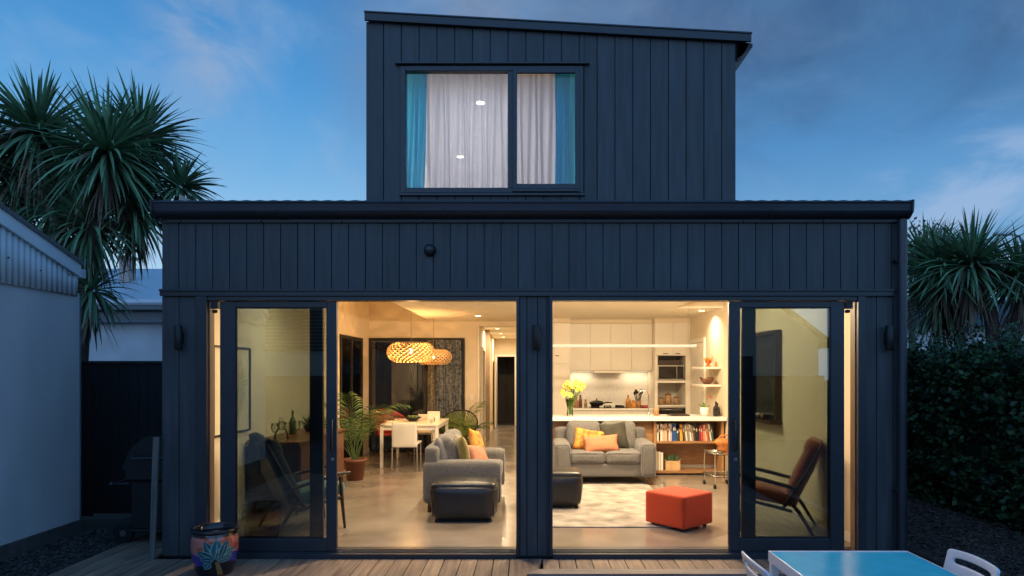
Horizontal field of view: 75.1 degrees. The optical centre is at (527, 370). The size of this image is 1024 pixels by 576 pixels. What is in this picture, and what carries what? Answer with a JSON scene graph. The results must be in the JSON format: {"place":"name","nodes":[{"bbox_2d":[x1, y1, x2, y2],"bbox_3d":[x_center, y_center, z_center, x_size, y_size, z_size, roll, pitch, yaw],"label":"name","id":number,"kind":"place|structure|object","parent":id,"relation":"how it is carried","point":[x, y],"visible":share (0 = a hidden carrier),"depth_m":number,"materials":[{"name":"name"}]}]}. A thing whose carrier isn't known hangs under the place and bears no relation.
{"place":"outdoors","nodes":[
{"label":"outdoors","id":0,"kind":"place"},
{"bbox_2d":[0,527,146,575],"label":"gravel","id":1,"kind":"structure","parent":0,"point":[42,561],"depth_m":6.52,"materials":[{"name":"grey gravel"}]},
{"bbox_2d":[79,513,754,560],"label":"ground","id":2,"kind":"structure","parent":0,"point":[95,520],"depth_m":8.50,"materials":[{"name":"soil"}]},
{"bbox_2d":[0,202,85,561],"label":"shed","id":3,"kind":"structure","parent":2,"relation":"on","point":[41,273],"depth_m":6.77,"materials":[{"name":"paint"}]},
{"bbox_2d":[81,366,94,515],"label":"side gate","id":4,"kind":"structure","parent":2,"relation":"on","point":[87,482],"depth_m":7.95,"materials":[{"name":"black wood"}]},
{"bbox_2d":[0,59,228,360],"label":"cabbage tree","id":5,"kind":"object","parent":2,"relation":"on","point":[101,188],"visible":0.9,"depth_m":9.34,"materials":[{"name":"green plant"}]},
{"bbox_2d":[81,361,161,512],"bbox_3d":[-4.971,0.858,8.645,3.337,1.965,0.190,0,0,0],"label":"fence","id":6,"kind":"object","parent":2,"relation":"on","point":[127,408],"visible":0.27,"depth_m":8.58,"materials":[{"name":"black wood"}]},
{"bbox_2d":[89,255,162,360],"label":"white house","id":7,"kind":"structure","parent":2,"relation":"on","point":[141,340],"depth_m":15.00,"materials":[{"name":"paint"}]},
{"bbox_2d":[150,10,914,575],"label":"house","id":8,"kind":"structure","parent":2,"relation":"on","point":[316,306],"depth_m":6.02,"materials":[{"name":"paint"}]},
{"bbox_2d":[174,325,183,349],"bbox_3d":[-3.120,-0.295,5.950,0.068,0.220,0.094,0,0,0],"label":"wall light","id":9,"kind":"object","parent":8,"relation":"attached to","point":[178,337],"visible":1,"depth_m":5.91,"materials":[{"name":"black metal"}]},
{"bbox_2d":[214,345,250,437],"bbox_3d":[-3.184,0.210,7.170,0.028,0.940,0.900,0,0,0],"label":"picture","id":10,"kind":"object","parent":8,"relation":"attached to","point":[243,389],"visible":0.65,"depth_m":7.38,"materials":[{"name":"paper"}]},
{"bbox_2d":[220,301,337,550],"bbox_3d":[-2.257,0.503,6.012,1.056,2.263,0.085,0,0,0],"label":"sliding door","id":11,"kind":"structure","parent":8,"relation":"in","point":[228,309],"depth_m":6.01,"materials":[{"name":"paint"}]},
{"bbox_2d":[237,308,323,537],"bbox_3d":[-2.315,0.503,6.082,0.894,2.263,0.040,0,0,0],"label":"sliding door","id":12,"kind":"structure","parent":8,"relation":"in","point":[316,314],"depth_m":6.06,"materials":[{"name":"paint"}]},
{"bbox_2d":[245,428,344,515],"bbox_3d":[-2.862,1.224,8.400,0.635,0.838,1.840,0,0,0],"label":"sideboard","id":13,"kind":"object","parent":8,"relation":"on","point":[296,452],"visible":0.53,"depth_m":7.51,"materials":[{"name":"brown wood"}]},
{"bbox_2d":[273,417,288,440],"bbox_3d":[-2.840,0.670,7.660,0.170,0.268,0.167,0,0,0],"label":"decanter","id":14,"kind":"object","parent":13,"relation":"on","point":[274,437],"visible":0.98,"depth_m":7.66,"materials":[{"name":"clear glass"}]},
{"bbox_2d":[289,411,295,434],"bbox_3d":[-2.970,0.654,8.400,0.080,0.300,0.080,0,0,0],"label":"bottle","id":15,"kind":"object","parent":13,"relation":"on","point":[292,431],"visible":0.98,"depth_m":8.38,"materials":[{"name":"green glass"}]},
{"bbox_2d":[297,415,309,430],"bbox_3d":[-2.904,0.679,8.847,0.291,0.251,0.342,0,0,-35],"label":"bowl plant","id":16,"kind":"object","parent":13,"relation":"on","point":[306,426],"visible":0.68,"depth_m":8.79,"materials":[{"name":"green plant"}]},
{"bbox_2d":[247,438,350,535],"bbox_3d":[-2.398,1.168,6.949,0.891,0.959,0.642,0,0,-37],"label":"armchair","id":17,"kind":"object","parent":8,"relation":"on","point":[286,489],"visible":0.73,"depth_m":6.66,"materials":[{"name":"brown wood"}]},
{"bbox_2d":[248,432,273,474],"bbox_3d":[-2.696,0.825,6.717,0.192,0.380,0.487,0,0,-37],"label":"throw","id":18,"kind":"object","parent":17,"relation":"hanging from","point":[254,452],"visible":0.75,"depth_m":6.69,"materials":[{"name":"fabric"}]},
{"bbox_2d":[340,334,362,465],"bbox_3d":[-3.187,0.510,12.050,0.034,2.260,1.500,0,0,0],"label":"side door","id":19,"kind":"structure","parent":8,"relation":"in","point":[351,348],"depth_m":12.02,"materials":[{"name":"black glass"}]},
{"bbox_2d":[324,392,412,480],"bbox_3d":[-2.493,0.984,9.956,1.600,1.313,2.007,0,0,-28],"label":"potted palm","id":20,"kind":"object","parent":8,"relation":"on","point":[355,464],"visible":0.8,"depth_m":9.90,"materials":[{"name":"plant"}]},
{"bbox_2d":[372,409,408,458],"bbox_3d":[-2.632,1.192,12.765,0.747,0.904,0.639,0,0,-40],"label":"shell chair","id":21,"kind":"object","parent":8,"relation":"on","point":[385,433],"visible":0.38,"depth_m":12.86,"materials":[{"name":"red plastic"}]},
{"bbox_2d":[391,422,421,470],"bbox_3d":[-2.010,1.240,11.033,0.430,0.801,0.464,0,0,0],"label":"dining chair","id":22,"kind":"object","parent":8,"relation":"on","point":[404,434],"visible":1,"depth_m":10.82,"materials":[{"name":"silver metal"}]},
{"bbox_2d":[387,342,434,362],"bbox_3d":[-2.020,-0.880,11.500,0.833,1.479,0.833,0,0,0],"label":"pendant lamp","id":23,"kind":"object","parent":8,"relation":"hanging from","point":[390,353],"visible":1,"depth_m":11.26,"materials":[{"name":"beige wicker"}]},
{"bbox_2d":[380,418,448,467],"bbox_3d":[-2.000,1.272,11.900,1.000,0.735,1.440,0,0,0],"label":"dining table","id":24,"kind":"object","parent":8,"relation":"on","point":[425,424],"visible":0.69,"depth_m":11.22,"materials":[{"name":"white paint"}]},
{"bbox_2d":[404,416,420,420],"bbox_3d":[-2.060,0.865,11.900,0.320,0.078,0.320,0,0,0],"label":"fruit bowl","id":25,"kind":"object","parent":24,"relation":"on","point":[413,418],"visible":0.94,"depth_m":11.79,"materials":[{"name":"black ceramic"}]},
{"bbox_2d":[428,411,439,419],"bbox_3d":[-1.720,0.824,12.150,0.220,0.160,0.060,0,0,0],"label":"planter box","id":26,"kind":"object","parent":24,"relation":"on","point":[432,414],"visible":0.95,"depth_m":12.12,"materials":[{"name":"white ceramic"}]},
{"bbox_2d":[407,74,426,187],"bbox_3d":[-1.143,-2.433,6.800,0.234,1.345,0.040,0,0,0],"label":"curtain","id":27,"kind":"object","parent":8,"relation":"hanging from","point":[416,113],"visible":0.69,"depth_m":6.80,"materials":[{"name":"teal fabric"}]},
{"bbox_2d":[369,338,464,451],"bbox_3d":[-2.236,0.492,13.390,1.923,2.295,0.060,0,0,0],"label":"back door","id":28,"kind":"structure","parent":8,"relation":"in","point":[370,339],"depth_m":13.36,"materials":[{"name":"black metal"}]},
{"bbox_2d":[414,414,430,456],"bbox_3d":[-1.950,1.240,12.797,0.430,0.801,0.464,0,0,0],"label":"dining chair","id":29,"kind":"object","parent":8,"relation":"on","point":[423,432],"visible":0.34,"depth_m":12.98,"materials":[{"name":"silver metal"}]},
{"bbox_2d":[424,244,435,256],"bbox_3d":[-0.882,-1.082,5.957,0.112,0.112,0.082,0,0,0],"label":"sensor light","id":30,"kind":"object","parent":8,"relation":"attached to","point":[429,250],"visible":1,"depth_m":5.93,"materials":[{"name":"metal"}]},
{"bbox_2d":[427,340,434,445],"bbox_3d":[-1.939,0.500,13.300,0.162,2.220,0.044,0,0,0],"label":"curtain","id":31,"kind":"object","parent":8,"relation":"hanging from","point":[431,384],"visible":0.53,"depth_m":13.30,"materials":[{"name":"fabric"}]},
{"bbox_2d":[430,418,434,441],"bbox_3d":[-1.457,1.240,11.650,0.464,0.801,0.430,0,0,0],"label":"dining chair","id":32,"kind":"object","parent":8,"relation":"on","point":[432,431],"visible":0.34,"depth_m":11.52,"materials":[{"name":"silver metal"}]},
{"bbox_2d":[415,319,451,364],"bbox_3d":[-1.800,-0.865,12.700,0.693,1.509,0.693,0,0,0],"label":"pendant lamp","id":33,"kind":"object","parent":8,"relation":"hanging from","point":[439,352],"visible":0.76,"depth_m":12.52,"materials":[{"name":"wicker"}]},
{"bbox_2d":[435,340,461,433],"bbox_3d":[-1.594,0.500,13.300,0.532,2.220,0.048,0,0,0],"label":"curtain","id":34,"kind":"object","parent":8,"relation":"hanging from","point":[448,377],"visible":0.65,"depth_m":13.30,"materials":[{"name":"grey fabric"}]},
{"bbox_2d":[440,409,477,444],"bbox_3d":[-1.354,1.197,12.668,0.868,0.901,0.629,0,0,28],"label":"round chair","id":35,"kind":"object","parent":8,"relation":"on","point":[464,433],"visible":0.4,"depth_m":12.76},
{"bbox_2d":[423,429,504,511],"bbox_3d":[-0.765,1.204,8.385,0.910,0.880,1.474,0,0,0],"label":"sofa","id":36,"kind":"object","parent":8,"relation":"on","point":[435,466],"visible":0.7,"depth_m":7.68,"materials":[{"name":"grey fabric"}]},
{"bbox_2d":[434,435,446,458],"bbox_3d":[-1.029,0.980,7.980,0.156,0.400,0.360,-14,0,-2],"label":"cushion","id":37,"kind":"object","parent":36,"relation":"on","point":[440,445],"visible":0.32,"depth_m":7.83,"materials":[{"name":"grey fabric"}]},
{"bbox_2d":[454,433,469,458],"bbox_3d":[-0.800,0.975,8.020,0.156,0.420,0.420,-11,3,-18],"label":"cushion","id":38,"kind":"object","parent":36,"relation":"on","point":[462,450],"visible":0.6,"depth_m":7.86,"materials":[{"name":"green fabric"}]},
{"bbox_2d":[469,428,485,451],"bbox_3d":[-0.659,0.970,8.660,0.142,0.420,0.420,-16,-13,9],"label":"cushion","id":39,"kind":"object","parent":36,"relation":"on","point":[475,438],"visible":0.59,"depth_m":8.52,"materials":[{"name":"yellow fabric"}]},
{"bbox_2d":[468,445,487,459],"bbox_3d":[-0.619,1.055,8.220,0.151,0.300,0.460,-29,-17,14],"label":"cushion","id":40,"kind":"object","parent":36,"relation":"on","point":[477,452],"visible":0.56,"depth_m":8.09,"materials":[{"name":"fabric"}]},
{"bbox_2d":[430,476,498,521],"bbox_3d":[-0.701,1.414,7.401,0.751,0.452,0.546,0,0,0],"label":"ottoman","id":41,"kind":"object","parent":8,"relation":"on","point":[463,498],"visible":1,"depth_m":7.15,"materials":[{"name":"black leather"}]},
{"bbox_2d":[442,401,492,444],"bbox_3d":[-1.316,1.118,12.912,1.285,1.044,1.034,0,0,36],"label":"potted palm","id":42,"kind":"object","parent":8,"relation":"on","point":[479,425],"visible":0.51,"depth_m":12.85,"materials":[{"name":"green plant"}]},
{"bbox_2d":[424,74,555,187],"bbox_3d":[-0.334,-2.433,6.870,1.492,1.345,0.044,0,0,0],"label":"sheer curtain","id":43,"kind":"object","parent":8,"relation":"hanging from","point":[466,130],"visible":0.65,"depth_m":6.87,"materials":[{"name":"white fabric"}]},
{"bbox_2d":[395,62,589,195],"bbox_3d":[-0.352,-2.388,6.607,1.920,1.315,0.105,0,0,0],"label":"window","id":44,"kind":"structure","parent":8,"relation":"in","point":[514,189],"depth_m":6.58,"materials":[{"name":"paint"}]},
{"bbox_2d":[495,357,496,427],"bbox_3d":[-0.922,0.620,19.325,0.055,2.020,0.850,0,0,0],"label":"hall door","id":45,"kind":"structure","parent":8,"relation":"in","point":[495,357],"depth_m":18.90,"materials":[{"name":"white paint"}]},
{"bbox_2d":[533,325,539,349],"bbox_3d":[0.075,-0.295,5.950,0.068,0.220,0.094,0,0,0],"label":"wall light","id":46,"kind":"object","parent":8,"relation":"attached to","point":[536,337],"visible":1,"depth_m":5.91,"materials":[{"name":"black metal"}]},
{"bbox_2d":[555,74,574,183],"bbox_3d":[0.417,-2.433,6.800,0.295,1.345,0.040,0,0,0],"label":"curtain","id":47,"kind":"object","parent":8,"relation":"hanging from","point":[565,129],"visible":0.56,"depth_m":6.80,"materials":[{"name":"teal fabric"}]},
{"bbox_2d":[553,420,655,483],"bbox_3d":[1.110,1.191,9.940,1.474,0.881,0.910,0,0,0],"label":"sofa","id":48,"kind":"object","parent":8,"relation":"on","point":[637,458],"visible":0.77,"depth_m":9.53,"materials":[{"name":"grey fabric"}]},
{"bbox_2d":[572,427,603,448],"bbox_3d":[0.900,1.024,9.799,0.460,0.340,0.146,9,-21,4],"label":"cushion","id":49,"kind":"object","parent":48,"relation":"on","point":[580,433],"visible":0.56,"depth_m":9.77,"materials":[{"name":"fabric"}]},
{"bbox_2d":[582,434,618,451],"bbox_3d":[1.060,1.065,9.661,0.520,0.270,0.150,-4,-26,-3],"label":"cushion","id":50,"kind":"object","parent":48,"relation":"on","point":[605,443],"visible":0.98,"depth_m":9.60,"materials":[{"name":"fabric"}]},
{"bbox_2d":[599,422,629,448],"bbox_3d":[1.280,0.979,9.858,0.400,0.420,0.138,-6,-15,-8],"label":"cushion","id":51,"kind":"object","parent":48,"relation":"on","point":[619,429],"visible":0.65,"depth_m":9.83,"materials":[{"name":"grey fabric"}]},
{"bbox_2d":[553,482,672,527],"bbox_3d":[0.810,1.633,8.350,1.832,0.011,2.812,0,0,0],"label":"rug","id":52,"kind":"object","parent":8,"relation":"on","point":[612,505],"visible":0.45,"depth_m":7.81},
{"bbox_2d":[553,467,582,508],"bbox_3d":[0.285,1.402,8.070,0.751,0.452,0.548,0,0,0],"label":"ottoman","id":53,"kind":"object","parent":52,"relation":"on","point":[567,486],"visible":0.52,"depth_m":7.82,"materials":[{"name":"black leather"}]},
{"bbox_2d":[646,486,711,531],"bbox_3d":[1.600,1.454,7.060,0.511,0.372,0.511,0,0,-40],"label":"cube ottoman","id":54,"kind":"object","parent":52,"relation":"on","point":[681,508],"visible":1,"depth_m":6.89,"materials":[{"name":"orange fabric"}]},
{"bbox_2d":[553,318,690,413],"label":"kitchen cabinets","id":55,"kind":"object","parent":8,"relation":"on","point":[639,365],"visible":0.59,"depth_m":12.85,"materials":[{"name":"white paint"}]},
{"bbox_2d":[588,405,627,407],"bbox_3d":[1.550,0.698,12.980,0.760,0.042,0.440,0,0,0],"label":"cooktop","id":56,"kind":"object","parent":55,"relation":"on","point":[616,406],"visible":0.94,"depth_m":12.85,"materials":[{"name":"black metal"}]},
{"bbox_2d":[589,398,611,405],"bbox_3d":[1.384,0.606,12.934,0.453,0.140,0.299,0,0,-45],"label":"frying pan","id":57,"kind":"object","parent":56,"relation":"on","point":[596,402],"visible":1,"depth_m":12.78,"materials":[{"name":"black metal"}]},
{"bbox_2d":[592,371,625,372],"bbox_3d":[1.575,0.022,13.040,0.620,0.044,0.480,0,0,0],"label":"range hood","id":58,"kind":"object","parent":55,"relation":"attached to","point":[608,371],"visible":0.85,"depth_m":12.80,"materials":[{"name":"metal"}]},
{"bbox_2d":[626,395,630,407],"bbox_3d":[1.950,0.594,12.950,0.100,0.250,0.100,0,0,0],"label":"bottle","id":59,"kind":"object","parent":55,"relation":"on","point":[628,401],"visible":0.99,"depth_m":12.91,"materials":[{"name":"orange glass"}]},
{"bbox_2d":[633,389,642,407],"bbox_3d":[2.139,0.535,12.930,0.178,0.368,0.149,0,0,-22],"label":"utensil jar","id":60,"kind":"object","parent":55,"relation":"on","point":[638,401],"visible":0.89,"depth_m":12.89,"materials":[{"name":"beige ceramic"}]},
{"bbox_2d":[665,393,670,404],"bbox_3d":[2.690,0.538,12.780,0.125,0.232,0.123,0,0,0],"label":"canister","id":61,"kind":"object","parent":55,"relation":"on","point":[667,398],"visible":1,"depth_m":12.73,"materials":[{"name":"beige ceramic"}]},
{"bbox_2d":[658,365,683,379],"bbox_3d":[2.712,0.037,12.872,0.505,0.286,0.556,0,0,0],"label":"microwave","id":62,"kind":"object","parent":55,"relation":"in","point":[670,372],"visible":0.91,"depth_m":12.62,"materials":[{"name":"metal"}]},
{"bbox_2d":[658,360,678,364],"bbox_3d":[2.682,-0.158,12.975,0.437,0.100,0.450,0,0,0],"label":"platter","id":63,"kind":"object","parent":62,"relation":"on","point":[668,362],"visible":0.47,"depth_m":12.75,"materials":[{"name":"brown wood"}]},
{"bbox_2d":[658,406,685,413],"bbox_3d":[2.720,0.767,12.934,0.524,0.181,0.731,0,0,0],"label":"oven","id":64,"kind":"object","parent":55,"relation":"in","point":[672,410],"visible":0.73,"depth_m":12.61,"materials":[{"name":"metal"}]},
{"bbox_2d":[553,345,696,346],"bbox_3d":[1.450,-0.682,10.598,2.460,0.616,0.044,0,0,0],"label":"linear pendant","id":65,"kind":"object","parent":8,"relation":"hanging from","point":[624,345],"visible":0.59,"depth_m":10.58,"materials":[{"name":"white metal"}]},
{"bbox_2d":[690,337,705,413],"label":"wall","id":66,"kind":"structure","parent":8,"relation":"in","point":[698,393],"depth_m":12.00,"materials":[{"name":"white paint"}]},
{"bbox_2d":[692,384,720,386],"bbox_3d":[2.929,0.237,10.960,0.299,0.035,0.720,0,0,0],"label":"wall shelf","id":67,"kind":"object","parent":8,"relation":"attached to","point":[710,385],"depth_m":10.60,"materials":[{"name":"white paint"}]},
{"bbox_2d":[700,377,713,383],"bbox_3d":[2.910,0.161,10.820,0.230,0.116,0.227,0,0,0],"label":"brown bowl","id":68,"kind":"object","parent":67,"relation":"on","point":[708,380],"visible":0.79,"depth_m":10.74,"materials":[{"name":"ceramic"}]},
{"bbox_2d":[692,367,720,368],"bbox_3d":[2.929,-0.043,10.960,0.299,0.035,0.720,0,0,0],"label":"wall shelf","id":69,"kind":"object","parent":8,"relation":"attached to","point":[706,367],"depth_m":10.60,"materials":[{"name":"white paint"}]},
{"bbox_2d":[703,356,713,366],"bbox_3d":[2.949,-0.161,10.822,0.177,0.200,0.234,0,0,0],"label":"ornament","id":70,"kind":"object","parent":69,"relation":"on","point":[708,361],"visible":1,"depth_m":10.79,"materials":[{"name":"orange ceramic"}]},
{"bbox_2d":[703,449,727,488],"bbox_3d":[2.741,1.389,9.450,0.374,0.499,0.458,0,0,-6],"label":"trolley","id":71,"kind":"object","parent":8,"relation":"on","point":[720,474],"visible":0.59,"depth_m":9.53,"materials":[{"name":"silver metal"}]},
{"bbox_2d":[706,450,721,453],"bbox_3d":[2.620,1.144,9.360,0.220,0.037,0.217,0,0,0],"label":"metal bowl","id":72,"kind":"object","parent":71,"relation":"on","point":[714,451],"visible":0.91,"depth_m":9.31,"materials":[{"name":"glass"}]},
{"bbox_2d":[713,434,727,453],"bbox_3d":[2.818,1.041,9.478,0.383,0.281,0.210,0,0,-12],"label":"leather bag","id":73,"kind":"object","parent":71,"relation":"on","point":[721,442],"visible":0.55,"depth_m":9.39,"materials":[{"name":"orange leather"}]},
{"bbox_2d":[756,329,782,424],"bbox_3d":[3.005,0.077,8.600,0.150,1.155,1.100,0,0,0],"label":"television","id":74,"kind":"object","parent":8,"relation":"in","point":[768,343],"depth_m":8.40,"materials":[{"name":"black glass"}]},
{"bbox_2d":[740,437,823,535],"bbox_3d":[2.630,1.168,6.953,0.852,0.959,0.642,0,0,24],"label":"armchair","id":75,"kind":"object","parent":8,"relation":"on","point":[782,494],"visible":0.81,"depth_m":6.67,"materials":[{"name":"brown leather"}]},
{"bbox_2d":[741,308,828,537],"bbox_3d":[2.394,0.503,6.082,0.892,2.263,0.040,0,0,0],"label":"sliding door","id":76,"kind":"structure","parent":8,"relation":"in","point":[748,315],"depth_m":6.06,"materials":[{"name":"paint"}]},
{"bbox_2d":[728,301,843,550],"bbox_3d":[2.338,0.503,6.012,1.044,2.263,0.085,0,0,0],"label":"sliding door","id":77,"kind":"structure","parent":8,"relation":"in","point":[835,542],"depth_m":6.01,"materials":[{"name":"paint"}]},
{"bbox_2d":[884,325,893,349],"bbox_3d":[3.225,-0.295,5.950,0.068,0.220,0.094,0,0,0],"label":"wall light","id":78,"kind":"object","parent":8,"relation":"attached to","point":[889,337],"visible":1,"depth_m":5.91,"materials":[{"name":"black metal"}]},
{"bbox_2d":[907,547,943,567],"bbox_3d":[3.660,1.798,5.100,0.120,0.165,7.800,0,0,0],"label":"garden edging","id":79,"kind":"object","parent":2,"relation":"on","point":[927,558],"depth_m":6.14,"materials":[{"name":"brown wood"}]},
{"bbox_2d":[907,495,1023,575],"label":"mulch bed","id":80,"kind":"object","parent":2,"relation":"on","point":[981,553],"depth_m":7.02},
{"bbox_2d":[907,317,1023,534],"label":"hedge","id":81,"kind":"object","parent":80,"relation":"on","point":[965,428],"visible":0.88,"depth_m":8.06,"materials":[{"name":"green plant"}]},
{"bbox_2d":[907,204,1023,348],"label":"cabbage tree","id":82,"kind":"object","parent":80,"relation":"on","point":[939,271],"visible":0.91,"depth_m":10.58,"materials":[{"name":"green plant"}]},
{"bbox_2d":[958,221,1023,346],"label":"cabbage tree","id":83,"kind":"object","parent":80,"relation":"on","point":[1016,312],"visible":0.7,"depth_m":10.30,"materials":[{"name":"green plant"}]},
{"bbox_2d":[907,300,1023,352],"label":"weatherboard house","id":84,"kind":"structure","parent":2,"relation":"on","point":[979,324],"depth_m":21.90,"materials":[{"name":"wood"}]},
{"bbox_2d":[0,0,1023,299],"label":"sky","id":85,"kind":"structure","parent":0,"point":[922,101],"materials":[{"name":"blue"}]},
{"bbox_2d":[553,414,726,472],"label":"kitchen island","id":86,"kind":"structure","parent":0,"point":[690,454],"depth_m":10.52,"materials":[{"name":"stone"}]},
{"bbox_2d":[560,379,585,415],"bbox_3d":[0.715,0.420,10.569,0.406,0.594,0.346,0,0,0],"label":"flower vase","id":87,"kind":"object","parent":86,"relation":"on","point":[570,402],"visible":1,"depth_m":10.52,"materials":[{"name":"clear glass"}]},
{"bbox_2d":[637,390,651,414],"bbox_3d":[1.901,0.514,10.800,0.255,0.406,0.051,0,0,0],"label":"tap","id":88,"kind":"object","parent":86,"relation":"on","point":[648,413],"visible":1,"depth_m":10.79,"materials":[{"name":"silver metal"}]},
{"bbox_2d":[653,407,659,415],"bbox_3d":[2.050,0.647,10.620,0.100,0.140,0.100,0,0,0],"label":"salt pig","id":89,"kind":"object","parent":86,"relation":"on","point":[656,410],"visible":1,"depth_m":10.59},
{"bbox_2d":[656,423,658,440],"bbox_3d":[2.027,0.968,10.498,0.030,0.262,0.180,0,0,0],"label":"book","id":90,"kind":"object","parent":86,"relation":"on","point":[657,432],"visible":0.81,"depth_m":10.41,"materials":[{"name":"paper"}]},
{"bbox_2d":[659,451,662,469],"bbox_3d":[2.106,1.429,10.570,0.036,0.280,0.220,0,0,0],"label":"magazine file","id":91,"kind":"object","parent":86,"relation":"on","point":[661,460],"visible":0.74,"depth_m":10.46,"materials":[{"name":"white cardboard"}]},
{"bbox_2d":[662,424,664,440],"bbox_3d":[2.123,0.972,10.491,0.040,0.255,0.168,0,0,0],"label":"book","id":92,"kind":"object","parent":86,"relation":"on","point":[663,432],"visible":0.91,"depth_m":10.41,"materials":[{"name":"paper"}]},
{"bbox_2d":[663,453,681,469],"bbox_3d":[2.288,1.427,10.567,0.358,0.285,0.264,0,0,0],"label":"plant box","id":93,"kind":"object","parent":86,"relation":"on","point":[671,462],"visible":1,"depth_m":10.46,"materials":[{"name":"beige wood"}]},
{"bbox_2d":[671,423,675,440],"bbox_3d":[2.287,0.962,10.498,0.062,0.275,0.190,0,0,0],"label":"book","id":94,"kind":"object","parent":86,"relation":"on","point":[673,431],"visible":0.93,"depth_m":10.40,"materials":[{"name":"paper"}]},
{"bbox_2d":[695,396,712,415],"bbox_3d":[2.768,0.550,10.526,0.335,0.335,0.180,0,0,0],"label":"orchid","id":95,"kind":"object","parent":86,"relation":"on","point":[704,410],"visible":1,"depth_m":10.47,"materials":[{"name":"white ceramic"}]},
{"bbox_2d":[705,423,711,440],"bbox_3d":[2.845,0.966,10.511,0.065,0.266,0.184,0,0,0],"label":"book","id":96,"kind":"object","parent":86,"relation":"on","point":[709,432],"visible":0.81,"depth_m":10.42,"materials":[{"name":"paper"}]},
{"bbox_2d":[713,401,718,415],"bbox_3d":[2.965,0.602,10.500,0.088,0.230,0.088,0,0,0],"label":"bottle","id":97,"kind":"object","parent":86,"relation":"on","point":[715,410],"visible":1,"depth_m":10.47,"materials":[{"name":"black glass"}]},
{"bbox_2d":[907,217,949,353],"bbox_3d":[8.432,-0.645,14.498,1.785,5.098,2.008,0,0,-29],"label":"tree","id":98,"kind":"object","parent":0,"point":[910,326],"visible":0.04,"depth_m":14.48,"materials":[{"name":"plant"}]},
{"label":"lower deck","id":99,"kind":"structure","parent":0,"visible":0},
{"bbox_2d":[741,551,769,575],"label":"plastic chair","id":100,"kind":"object","parent":99,"relation":"on","point":[754,565],"visible":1,"depth_m":3.72,"materials":[{"name":"white plastic"}]},
{"bbox_2d":[768,551,958,575],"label":"outdoor table","id":101,"kind":"object","parent":99,"relation":"on","point":[847,563],"visible":1,"depth_m":3.86,"materials":[{"name":"blue plastic"}]},
{"bbox_2d":[943,549,999,575],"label":"plastic chair","id":102,"kind":"object","parent":99,"relation":"on","point":[950,564],"visible":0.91,"depth_m":3.83,"materials":[{"name":"white plastic"}]},
{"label":"deck frame","id":103,"kind":"structure","parent":0,"visible":0},
{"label":"deck riser","id":104,"kind":"structure","parent":103,"relation":"on","visible":0},
{"bbox_2d":[48,533,768,575],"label":"deck","id":105,"kind":"structure","parent":104,"relation":"on","point":[130,558],"depth_m":5.76,"materials":[{"name":"brown wood"}]},
{"bbox_2d":[109,435,161,542],"bbox_3d":[-3.720,1.155,6.714,0.720,1.061,0.631,0,0,0],"label":"barbecue","id":106,"kind":"object","parent":105,"relation":"on","point":[137,465],"visible":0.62,"depth_m":6.50,"materials":[{"name":"metal"}]},
{"bbox_2d":[149,437,158,559],"bbox_3d":[-3.334,1.139,5.936,0.049,1.090,0.024,1,-1,0],"label":"plank","id":107,"kind":"object","parent":105,"relation":"on","point":[154,498],"visible":1,"depth_m":5.93,"materials":[{"name":"grey wood"}]},
{"bbox_2d":[190,522,238,575],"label":"planter pot","id":108,"kind":"object","parent":105,"relation":"on","point":[214,546],"visible":1,"depth_m":5.42,"materials":[{"name":"ceramic"}]},
{"bbox_2d":[527,569,786,575],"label":"deck step edge","id":109,"kind":"object","parent":105,"relation":"attached to","point":[639,572],"visible":0.56,"depth_m":5.55,"materials":[{"name":"brown wood"}]},
{"bbox_2d":[509,559,541,575],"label":"deck border","id":110,"kind":"object","parent":104,"relation":"on","point":[520,567],"visible":0.92,"depth_m":5.73,"materials":[{"name":"brown wood"}]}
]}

